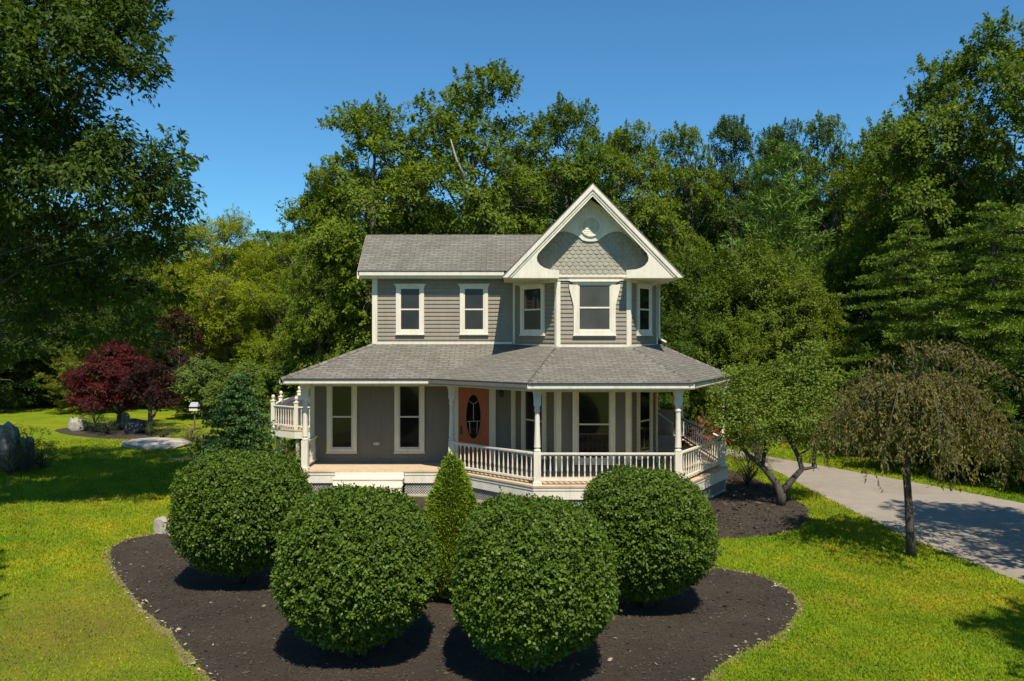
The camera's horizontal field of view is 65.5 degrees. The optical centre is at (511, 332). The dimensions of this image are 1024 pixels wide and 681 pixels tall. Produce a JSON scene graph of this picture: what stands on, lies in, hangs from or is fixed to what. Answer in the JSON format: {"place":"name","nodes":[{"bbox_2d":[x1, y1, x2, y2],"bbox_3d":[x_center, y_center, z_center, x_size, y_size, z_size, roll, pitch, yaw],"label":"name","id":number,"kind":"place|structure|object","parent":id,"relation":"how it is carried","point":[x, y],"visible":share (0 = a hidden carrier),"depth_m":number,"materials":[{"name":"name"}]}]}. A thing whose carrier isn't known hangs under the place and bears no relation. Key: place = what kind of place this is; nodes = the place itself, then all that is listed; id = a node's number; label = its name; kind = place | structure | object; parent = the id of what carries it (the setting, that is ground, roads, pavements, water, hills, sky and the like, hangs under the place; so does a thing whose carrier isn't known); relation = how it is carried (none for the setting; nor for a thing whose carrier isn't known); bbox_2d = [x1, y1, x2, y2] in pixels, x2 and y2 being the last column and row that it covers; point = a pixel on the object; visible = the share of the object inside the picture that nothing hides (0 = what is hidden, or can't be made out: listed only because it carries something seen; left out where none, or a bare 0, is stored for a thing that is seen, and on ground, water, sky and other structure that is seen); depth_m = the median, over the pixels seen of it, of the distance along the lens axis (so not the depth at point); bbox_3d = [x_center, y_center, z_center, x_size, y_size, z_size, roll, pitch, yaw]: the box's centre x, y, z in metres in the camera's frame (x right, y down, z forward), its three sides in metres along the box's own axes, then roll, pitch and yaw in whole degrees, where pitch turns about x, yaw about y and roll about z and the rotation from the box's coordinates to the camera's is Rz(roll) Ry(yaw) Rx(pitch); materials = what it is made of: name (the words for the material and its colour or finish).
{"place":"outdoors","nodes":[
{"label":"outdoors","id":0,"kind":"place"},
{"bbox_2d":[0,363,1023,680],"bbox_3d":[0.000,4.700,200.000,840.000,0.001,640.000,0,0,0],"label":"lawn","id":1,"kind":"structure","parent":0,"point":[34,415],"depth_m":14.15,"materials":[{"name":"green plant"}]},
{"bbox_2d":[0,421,20,470],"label":"granite block","id":2,"kind":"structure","parent":1,"relation":"on","point":[3,430],"depth_m":26.89,"materials":[{"name":"grey stone"}]},
{"bbox_2d":[0,445,31,475],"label":"garden plant","id":3,"kind":"object","parent":1,"relation":"on","point":[9,471],"visible":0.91,"depth_m":26.18,"materials":[{"name":"green plant"}]},
{"bbox_2d":[19,436,34,469],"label":"granite block","id":4,"kind":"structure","parent":1,"relation":"on","point":[22,440],"depth_m":27.29,"materials":[{"name":"grey stone"}]},
{"bbox_2d":[0,421,59,472],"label":"garden plant","id":5,"kind":"object","parent":1,"relation":"on","point":[27,466],"visible":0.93,"depth_m":26.66,"materials":[{"name":"green plant"}]},
{"bbox_2d":[0,295,72,411],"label":"tree","id":6,"kind":"object","parent":1,"relation":"on","point":[7,397],"visible":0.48,"depth_m":48.14,"materials":[{"name":"green plant"}]},
{"bbox_2d":[20,441,67,469],"bbox_3d":[-16.221,4.182,27.397,1.529,1.043,1.591,0,0,24],"label":"grass tuft","id":7,"kind":"object","parent":1,"relation":"on","point":[40,464],"visible":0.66,"depth_m":27.39,"materials":[{"name":"green plant"}]},
{"bbox_2d":[0,291,103,407],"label":"tree","id":8,"kind":"object","parent":1,"relation":"on","point":[45,398],"visible":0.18,"depth_m":49.91,"materials":[{"name":"green plant"}]},
{"bbox_2d":[0,227,104,383],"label":"tree","id":9,"kind":"object","parent":1,"relation":"on","point":[33,240],"visible":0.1,"depth_m":53.80,"materials":[{"name":"green plant"}]},
{"bbox_2d":[0,204,114,347],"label":"tree","id":10,"kind":"object","parent":1,"relation":"on","point":[74,234],"visible":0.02,"depth_m":58.50,"materials":[{"name":"green plant"}]},
{"bbox_2d":[34,342,126,414],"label":"tree","id":11,"kind":"object","parent":1,"relation":"on","point":[69,363],"visible":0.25,"depth_m":46.05,"materials":[{"name":"green plant"}]},
{"bbox_2d":[27,216,181,370],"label":"tree","id":12,"kind":"object","parent":1,"relation":"on","point":[141,278],"visible":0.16,"depth_m":56.85,"materials":[{"name":"green plant"}]},
{"bbox_2d":[0,0,212,372],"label":"oak tree","id":13,"kind":"object","parent":1,"relation":"on","point":[77,160],"visible":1,"depth_m":18.80,"materials":[{"name":"green plant"}]},
{"bbox_2d":[55,425,157,438],"bbox_3d":[-19.048,4.688,37.668,3.470,0.001,6.721,0,0,-45],"label":"maple mulch bed","id":14,"kind":"object","parent":1,"relation":"on","point":[119,434],"visible":0.65,"depth_m":37.16,"materials":[{"name":"brown soil"}]},
{"bbox_2d":[68,417,87,430],"bbox_3d":[-20.877,4.385,38.277,0.848,0.699,0.551,0,0,-20],"label":"boulder","id":15,"kind":"object","parent":14,"relation":"on","point":[75,424],"visible":0.94,"depth_m":38.07,"materials":[{"name":"stone"}]},
{"bbox_2d":[79,403,108,430],"bbox_3d":[-19.909,3.960,37.968,1.491,1.490,1.434,0,0,40],"label":"garden plant","id":16,"kind":"object","parent":14,"relation":"on","point":[93,419],"visible":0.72,"depth_m":37.97,"materials":[{"name":"green plant"}]},
{"bbox_2d":[83,415,124,433],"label":"garden plant","id":17,"kind":"object","parent":14,"relation":"on","point":[107,430],"visible":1,"depth_m":36.86,"materials":[{"name":"green plant"}]},
{"bbox_2d":[56,337,177,428],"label":"red maple","id":18,"kind":"object","parent":14,"relation":"on","point":[114,372],"visible":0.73,"depth_m":37.95,"materials":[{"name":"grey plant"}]},
{"bbox_2d":[124,418,144,433],"bbox_3d":[-17.701,4.368,37.447,0.975,0.731,0.713,0,0,1],"label":"boulder","id":19,"kind":"object","parent":14,"relation":"on","point":[133,425],"visible":0.94,"depth_m":37.14,"materials":[{"name":"stone"}]},
{"bbox_2d":[112,360,185,435],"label":"red maple","id":20,"kind":"object","parent":14,"relation":"on","point":[151,392],"visible":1,"depth_m":36.23,"materials":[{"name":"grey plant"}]},
{"bbox_2d":[65,289,203,407],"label":"tree","id":21,"kind":"object","parent":1,"relation":"on","point":[112,317],"visible":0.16,"depth_m":49.73,"materials":[{"name":"green plant"}]},
{"bbox_2d":[120,437,192,449],"bbox_3d":[-14.805,4.609,33.119,2.696,0.331,2.278,0,0,18],"label":"flat boulder","id":22,"kind":"object","parent":1,"relation":"on","point":[152,443],"visible":0.88,"depth_m":32.52,"materials":[{"name":"stone"}]},
{"bbox_2d":[144,421,181,437],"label":"garden plant","id":23,"kind":"object","parent":1,"relation":"on","point":[163,434],"visible":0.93,"depth_m":35.43,"materials":[{"name":"green plant"}]},
{"bbox_2d":[97,225,242,390],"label":"tree","id":24,"kind":"object","parent":1,"relation":"on","point":[196,244],"visible":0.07,"depth_m":61.05,"materials":[{"name":"green plant"}]},
{"bbox_2d":[107,263,248,396],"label":"tree","id":25,"kind":"object","parent":1,"relation":"on","point":[169,278],"visible":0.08,"depth_m":57.66,"materials":[{"name":"green plant"}]},
{"bbox_2d":[149,306,210,412],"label":"red maple","id":26,"kind":"object","parent":1,"relation":"on","point":[181,317],"visible":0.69,"depth_m":46.74,"materials":[{"name":"grey plant"}]},
{"bbox_2d":[170,422,210,441],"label":"grass tuft","id":27,"kind":"object","parent":1,"relation":"on","point":[190,432],"visible":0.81,"depth_m":34.16,"materials":[{"name":"green plant"}]},
{"bbox_2d":[166,353,241,418],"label":"shrub","id":28,"kind":"object","parent":1,"relation":"on","point":[188,376],"visible":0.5,"depth_m":43.47,"materials":[{"name":"green plant"}]},
{"bbox_2d":[142,203,287,376],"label":"tree","id":29,"kind":"object","parent":1,"relation":"on","point":[225,279],"visible":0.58,"depth_m":50.42,"materials":[{"name":"green plant"}]},
{"bbox_2d":[171,372,300,478],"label":"blue spruce","id":30,"kind":"object","parent":1,"relation":"on","point":[242,430],"visible":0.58,"depth_m":23.31,"materials":[{"name":"green plant"}]},
{"bbox_2d":[188,244,287,369],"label":"tree","id":31,"kind":"object","parent":1,"relation":"on","point":[237,259],"visible":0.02,"depth_m":63.54,"materials":[{"name":"green plant"}]},
{"bbox_2d":[198,358,295,420],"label":"shrub","id":32,"kind":"object","parent":1,"relation":"on","point":[253,371],"visible":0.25,"depth_m":41.55,"materials":[{"name":"green plant"}]},
{"bbox_2d":[220,227,295,367],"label":"tree","id":33,"kind":"object","parent":1,"relation":"on","point":[267,235],"visible":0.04,"depth_m":81.19,"materials":[{"name":"green plant"}]},
{"bbox_2d":[214,229,327,370],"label":"tree","id":34,"kind":"object","parent":1,"relation":"on","point":[270,352],"visible":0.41,"depth_m":48.73,"materials":[{"name":"green plant"}]},
{"bbox_2d":[250,357,309,423],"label":"shrub","id":35,"kind":"object","parent":1,"relation":"on","point":[280,372],"visible":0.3,"depth_m":40.43,"materials":[{"name":"green plant"}]},
{"bbox_2d":[272,439,309,459],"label":"garden plant","id":36,"kind":"object","parent":1,"relation":"on","point":[291,452],"visible":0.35,"depth_m":27.20,"materials":[{"name":"green plant"}]},
{"bbox_2d":[269,169,364,395],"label":"tree","id":37,"kind":"object","parent":1,"relation":"on","point":[333,281],"visible":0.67,"depth_m":38.88,"materials":[{"name":"green plant"}]},
{"bbox_2d":[282,315,363,392],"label":"tree","id":38,"kind":"object","parent":1,"relation":"on","point":[309,353],"visible":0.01,"depth_m":40.74,"materials":[{"name":"green plant"}]},
{"bbox_2d":[262,165,386,286],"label":"tree","id":39,"kind":"object","parent":1,"relation":"on","point":[366,175],"visible":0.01,"depth_m":64.96,"materials":[{"name":"green plant"}]},
{"bbox_2d":[289,237,368,366],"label":"tree","id":40,"kind":"object","parent":1,"relation":"on","point":[298,355],"depth_m":44.35,"materials":[{"name":"green plant"}]},
{"bbox_2d":[272,90,468,366],"bbox_3d":[-7.064,-3.752,40.894,9.915,16.962,8.814,0,0,-7],"label":"tree","id":41,"kind":"object","parent":1,"relation":"on","point":[358,187],"visible":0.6,"depth_m":39.32,"materials":[{"name":"green plant"}]},
{"bbox_2d":[343,172,425,301],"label":"tree","id":42,"kind":"object","parent":1,"relation":"on","point":[353,215],"visible":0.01,"depth_m":60.72,"materials":[{"name":"green plant"}]},
{"bbox_2d":[370,195,477,279],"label":"tree","id":43,"kind":"object","parent":1,"relation":"on","point":[428,203],"visible":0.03,"depth_m":58.36,"materials":[{"name":"green plant"}]},
{"bbox_2d":[103,496,804,680],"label":"soil rim","id":44,"kind":"object","parent":1,"relation":"on","point":[178,649],"visible":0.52,"depth_m":12.61,"materials":[{"name":"brown soil"}]},
{"bbox_2d":[108,497,797,680],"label":"mulch bed","id":45,"kind":"object","parent":44,"relation":"on","point":[250,638],"visible":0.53,"depth_m":12.38,"materials":[{"name":"brown wood"}]},
{"bbox_2d":[153,516,168,533],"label":"stone block","id":46,"kind":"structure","parent":45,"relation":"on","point":[158,524],"depth_m":18.60,"materials":[{"name":"grey stone"}]},
{"bbox_2d":[162,446,314,583],"bbox_3d":[-5.045,3.443,14.986,2.658,2.570,2.719,0,0,0],"label":"round shrub","id":47,"kind":"object","parent":45,"relation":"on","point":[230,508],"visible":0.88,"depth_m":14.11,"materials":[{"name":"green plant"}]},
{"bbox_2d":[268,479,442,657],"bbox_3d":[-2.249,3.448,11.599,2.418,2.553,2.486,0,0,0],"label":"round shrub","id":48,"kind":"object","parent":45,"relation":"on","point":[356,569],"visible":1,"depth_m":10.80,"materials":[{"name":"green plant"}]},
{"bbox_2d":[423,450,486,598],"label":"cone conifer","id":49,"kind":"object","parent":45,"relation":"on","point":[450,492],"visible":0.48,"depth_m":13.98,"materials":[{"name":"green plant"}]},
{"bbox_2d":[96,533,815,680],"bbox_3d":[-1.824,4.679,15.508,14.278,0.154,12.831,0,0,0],"label":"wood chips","id":50,"kind":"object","parent":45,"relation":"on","point":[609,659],"visible":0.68,"depth_m":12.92,"materials":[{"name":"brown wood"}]},
{"bbox_2d":[445,486,622,674],"bbox_3d":[0.297,3.472,11.058,2.412,2.508,2.454,0,0,0],"label":"round shrub","id":51,"kind":"object","parent":45,"relation":"on","point":[534,585],"visible":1,"depth_m":10.24,"materials":[{"name":"green plant"}]},
{"bbox_2d":[581,461,722,607],"bbox_3d":[2.314,3.485,13.707,2.485,2.478,2.514,0,0,0],"label":"round shrub","id":52,"kind":"object","parent":45,"relation":"on","point":[659,525],"visible":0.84,"depth_m":12.85,"materials":[{"name":"green plant"}]},
{"bbox_2d":[357,57,603,234],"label":"tree","id":53,"kind":"object","parent":1,"relation":"on","point":[480,204],"visible":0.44,"depth_m":40.69,"materials":[{"name":"green plant"}]},
{"bbox_2d":[270,183,731,508],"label":"house","id":54,"kind":"structure","parent":1,"relation":"on","point":[545,363],"depth_m":23.17,"materials":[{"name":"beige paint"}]},
{"bbox_2d":[279,395,309,425],"bbox_3d":[-8.294,3.025,31.301,1.584,1.150,0.875,0,0,0],"label":"covered grill","id":55,"kind":"object","parent":54,"relation":"on","point":[289,401],"visible":0.42,"depth_m":30.89,"materials":[{"name":"grey fabric"}]},
{"bbox_2d":[326,386,357,453],"bbox_3d":[-5.205,2.580,24.337,1.020,2.200,0.127,0,0,0],"label":"window","id":56,"kind":"structure","parent":54,"relation":"in","point":[341,400],"depth_m":24.36,"materials":[{"name":"glass"}]},
{"bbox_2d":[394,386,424,453],"bbox_3d":[-3.135,2.580,24.337,1.020,2.200,0.127,0,0,0],"label":"window","id":57,"kind":"structure","parent":54,"relation":"in","point":[409,401],"depth_m":24.36,"materials":[{"name":"glass"}]},
{"bbox_2d":[394,284,425,334],"bbox_3d":[-3.118,-0.720,24.337,1.010,1.560,0.127,0,0,0],"label":"window","id":58,"kind":"structure","parent":54,"relation":"in","point":[409,297],"depth_m":24.35,"materials":[{"name":"beige paint"}]},
{"bbox_2d":[458,387,488,461],"bbox_3d":[-1.170,2.799,24.341,0.940,2.318,0.117,0,0,0],"label":"door","id":59,"kind":"structure","parent":54,"relation":"in","point":[473,403],"depth_m":24.36,"materials":[{"name":"orange wood"}]},
{"bbox_2d":[458,284,489,334],"bbox_3d":[-1.163,-0.720,24.337,1.010,1.560,0.127,0,0,0],"label":"window","id":60,"kind":"structure","parent":54,"relation":"in","point":[473,297],"depth_m":24.35,"materials":[{"name":"beige paint"}]},
{"bbox_2d":[519,283,545,335],"bbox_3d":[0.588,-0.680,23.609,0.127,1.520,1.130,0,0,-38],"label":"window","id":61,"kind":"structure","parent":54,"relation":"in","point":[532,296],"depth_m":23.60,"materials":[{"name":"beige paint"}]},
{"bbox_2d":[520,391,546,459],"bbox_3d":[0.625,2.620,23.561,0.127,2.120,1.150,0,0,-38],"label":"window","id":62,"kind":"structure","parent":54,"relation":"in","point":[527,399],"depth_m":23.66,"materials":[{"name":"beige paint"}]},
{"bbox_2d":[572,392,615,464],"bbox_3d":[2.340,2.625,22.737,1.360,2.270,0.127,0,0,0],"label":"window","id":63,"kind":"structure","parent":54,"relation":"in","point":[593,413],"depth_m":22.76,"materials":[{"name":"glass"}]},
{"bbox_2d":[569,281,619,335],"bbox_3d":[2.360,-0.708,22.737,1.460,1.575,0.127,0,0,0],"label":"window","id":64,"kind":"structure","parent":54,"relation":"in","point":[594,302],"depth_m":22.76,"materials":[{"name":"beige paint"}]},
{"bbox_2d":[636,392,652,459],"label":"window","id":65,"kind":"structure","parent":54,"relation":"in","point":[644,402],"depth_m":23.56,"materials":[{"name":"glass"}]},
{"bbox_2d":[636,283,653,335],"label":"window","id":66,"kind":"structure","parent":54,"relation":"in","point":[644,291],"depth_m":23.50,"materials":[{"name":"beige paint"}]},
{"bbox_2d":[493,91,629,234],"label":"tree","id":67,"kind":"object","parent":1,"relation":"on","point":[600,157],"visible":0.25,"depth_m":43.94,"materials":[{"name":"green plant"}]},
{"bbox_2d":[536,182,629,223],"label":"tree","id":68,"kind":"object","parent":1,"relation":"on","point":[559,200],"visible":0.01,"depth_m":58.92,"materials":[{"name":"green plant"}]},
{"bbox_2d":[552,172,672,237],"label":"tree","id":69,"kind":"object","parent":1,"relation":"on","point":[622,198],"visible":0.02,"depth_m":62.06,"materials":[{"name":"green plant"}]},
{"bbox_2d":[587,118,707,303],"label":"tree","id":70,"kind":"object","parent":1,"relation":"on","point":[651,218],"visible":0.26,"depth_m":44.98,"materials":[{"name":"green plant"}]},
{"bbox_2d":[625,161,728,263],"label":"tree","id":71,"kind":"object","parent":1,"relation":"on","point":[639,202],"visible":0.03,"depth_m":61.28,"materials":[{"name":"green plant"}]},
{"bbox_2d":[636,121,733,308],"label":"tree","id":72,"kind":"object","parent":1,"relation":"on","point":[691,185],"visible":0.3,"depth_m":47.44,"materials":[{"name":"green plant"}]},
{"bbox_2d":[658,304,733,435],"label":"tree","id":73,"kind":"object","parent":1,"relation":"on","point":[686,346],"visible":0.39,"depth_m":34.82,"materials":[{"name":"green plant"}]},
{"bbox_2d":[681,410,735,452],"bbox_3d":[6.715,3.716,28.227,2.162,1.992,2.942,0,0,-21],"label":"hydrangea","id":74,"kind":"object","parent":1,"relation":"on","point":[683,442],"visible":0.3,"depth_m":28.04,"materials":[{"name":"green plant"}]},
{"bbox_2d":[658,233,773,436],"bbox_3d":[8.780,0.083,36.957,6.906,9.627,7.445,0,0,23],"label":"tree","id":75,"kind":"object","parent":1,"relation":"on","point":[691,288],"visible":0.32,"depth_m":36.22,"materials":[{"name":"green plant"}]},
{"bbox_2d":[670,178,769,262],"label":"tree","id":76,"kind":"object","parent":1,"relation":"on","point":[684,206],"depth_m":57.93,"materials":[{"name":"green plant"}]},
{"bbox_2d":[688,114,783,317],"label":"tree","id":77,"kind":"object","parent":1,"relation":"on","point":[734,134],"visible":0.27,"depth_m":49.21,"materials":[{"name":"green plant"}]},
{"bbox_2d":[684,310,793,444],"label":"tree","id":78,"kind":"object","parent":1,"relation":"on","point":[742,349],"visible":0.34,"depth_m":33.57,"materials":[{"name":"green plant"}]},
{"bbox_2d":[680,227,835,422],"bbox_3d":[10.851,-0.089,36.737,7.628,9.985,7.076,0,0,22],"label":"tree","id":79,"kind":"object","parent":1,"relation":"on","point":[766,274],"visible":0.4,"depth_m":35.66,"materials":[{"name":"green plant"}]},
{"bbox_2d":[728,402,790,462],"bbox_3d":[8.893,3.443,29.030,2.386,2.533,2.294,0,0,-26],"label":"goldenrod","id":80,"kind":"object","parent":1,"relation":"on","point":[756,453],"visible":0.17,"depth_m":28.88,"materials":[{"name":"green plant"}]},
{"bbox_2d":[709,470,810,537],"bbox_3d":[6.521,4.684,22.392,3.724,0.001,9.671,0,0,25],"label":"porch mulch bed","id":81,"kind":"object","parent":1,"relation":"on","point":[774,510],"visible":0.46,"depth_m":20.90,"materials":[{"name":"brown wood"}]},
{"bbox_2d":[691,337,850,505],"bbox_3d":[7.232,2.415,21.611,4.515,4.626,2.513,0,0,0],"label":"multi stem tree","id":82,"kind":"object","parent":81,"relation":"on","point":[803,389],"visible":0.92,"depth_m":21.59,"materials":[{"name":"green plant"}]},
{"bbox_2d":[698,137,859,392],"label":"white pine","id":83,"kind":"object","parent":1,"relation":"on","point":[782,161],"visible":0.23,"depth_m":40.56,"materials":[{"name":"green plant"}]},
{"bbox_2d":[723,117,842,271],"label":"tree","id":84,"kind":"object","parent":1,"relation":"on","point":[781,135],"visible":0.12,"depth_m":51.65,"materials":[{"name":"green plant"}]},
{"bbox_2d":[744,264,868,440],"bbox_3d":[12.305,1.118,34.874,5.417,8.360,5.635,0,0,-37],"label":"tree","id":85,"kind":"object","parent":1,"relation":"on","point":[815,301],"visible":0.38,"depth_m":33.95,"materials":[{"name":"green plant"}]},
{"bbox_2d":[773,110,865,381],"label":"tree","id":86,"kind":"object","parent":1,"relation":"on","point":[839,159],"visible":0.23,"depth_m":47.62,"materials":[{"name":"green plant"}]},
{"bbox_2d":[783,237,903,429],"bbox_3d":[15.014,0.419,36.949,6.848,9.990,6.582,0,0,30],"label":"tree","id":87,"kind":"object","parent":1,"relation":"on","point":[844,272],"visible":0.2,"depth_m":36.19,"materials":[{"name":"green plant"}]},
{"bbox_2d":[817,126,925,334],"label":"tree","id":88,"kind":"object","parent":1,"relation":"on","point":[852,173],"visible":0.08,"depth_m":44.03,"materials":[{"name":"green plant"}]},
{"bbox_2d":[824,314,924,452],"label":"tree","id":89,"kind":"object","parent":1,"relation":"on","point":[862,343],"visible":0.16,"depth_m":31.08,"materials":[{"name":"green plant"}]},
{"bbox_2d":[796,219,986,456],"bbox_3d":[15.149,0.382,30.764,7.632,9.522,7.958,0,0,-22],"label":"hemlock","id":90,"kind":"object","parent":1,"relation":"on","point":[909,286],"visible":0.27,"depth_m":30.26,"materials":[{"name":"green plant"}]},
{"bbox_2d":[836,112,972,350],"bbox_3d":[18.944,-2.929,37.892,5.315,15.342,6.374,0,0,-12],"label":"tree","id":91,"kind":"object","parent":1,"relation":"on","point":[863,220],"visible":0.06,"depth_m":38.02,"materials":[{"name":"green plant"}]},
{"bbox_2d":[798,334,1023,557],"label":"weeping tree","id":92,"kind":"object","parent":1,"relation":"on","point":[945,404],"visible":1,"depth_m":16.14,"materials":[{"name":"green plant"}]},
{"bbox_2d":[843,49,1023,382],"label":"tree","id":93,"kind":"object","parent":1,"relation":"on","point":[952,76],"visible":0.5,"depth_m":32.83,"materials":[{"name":"green plant"}]},
{"bbox_2d":[853,200,1023,491],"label":"hemlock","id":94,"kind":"object","parent":1,"relation":"on","point":[992,325],"visible":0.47,"depth_m":26.24,"materials":[{"name":"green plant"}]},
{"bbox_2d":[880,6,1023,406],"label":"tree","id":95,"kind":"object","parent":1,"relation":"on","point":[1010,64],"visible":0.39,"depth_m":32.17,"materials":[{"name":"green plant"}]},
{"bbox_2d":[892,330,1016,480],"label":"tree","id":96,"kind":"object","parent":1,"relation":"on","point":[926,371],"visible":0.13,"depth_m":25.45,"materials":[{"name":"green plant"}]},
{"bbox_2d":[964,343,1023,489],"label":"tree","id":97,"kind":"object","parent":1,"relation":"on","point":[1001,390],"visible":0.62,"depth_m":23.84,"materials":[{"name":"green plant"}]},
{"bbox_2d":[997,163,1023,350],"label":"tree","id":98,"kind":"object","parent":1,"relation":"on","point":[1021,188],"visible":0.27,"depth_m":31.20,"materials":[{"name":"green plant"}]},
{"bbox_2d":[0,0,1023,272],"label":"sky","id":99,"kind":"structure","parent":0,"point":[253,79],"materials":[{"name":"blue"}]},
{"bbox_2d":[687,403,739,454],"bbox_3d":[7.832,3.591,30.767,2.103,2.235,2.187,0,0,-16],"label":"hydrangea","id":100,"kind":"object","parent":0,"point":[703,417],"visible":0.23,"depth_m":30.98,"materials":[{"name":"green plant"}]},
{"bbox_2d":[726,445,772,484],"bbox_3d":[7.277,3.997,24.618,1.535,1.416,1.493,0,0,41],"label":"goldenrod","id":101,"kind":"object","parent":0,"point":[749,475],"visible":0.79,"depth_m":24.53,"materials":[{"name":"green plant"}]},
{"bbox_2d":[695,443,1023,582],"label":"driveway","id":102,"kind":"structure","parent":0,"point":[981,530],"depth_m":20.93,"materials":[{"name":"concrete"}]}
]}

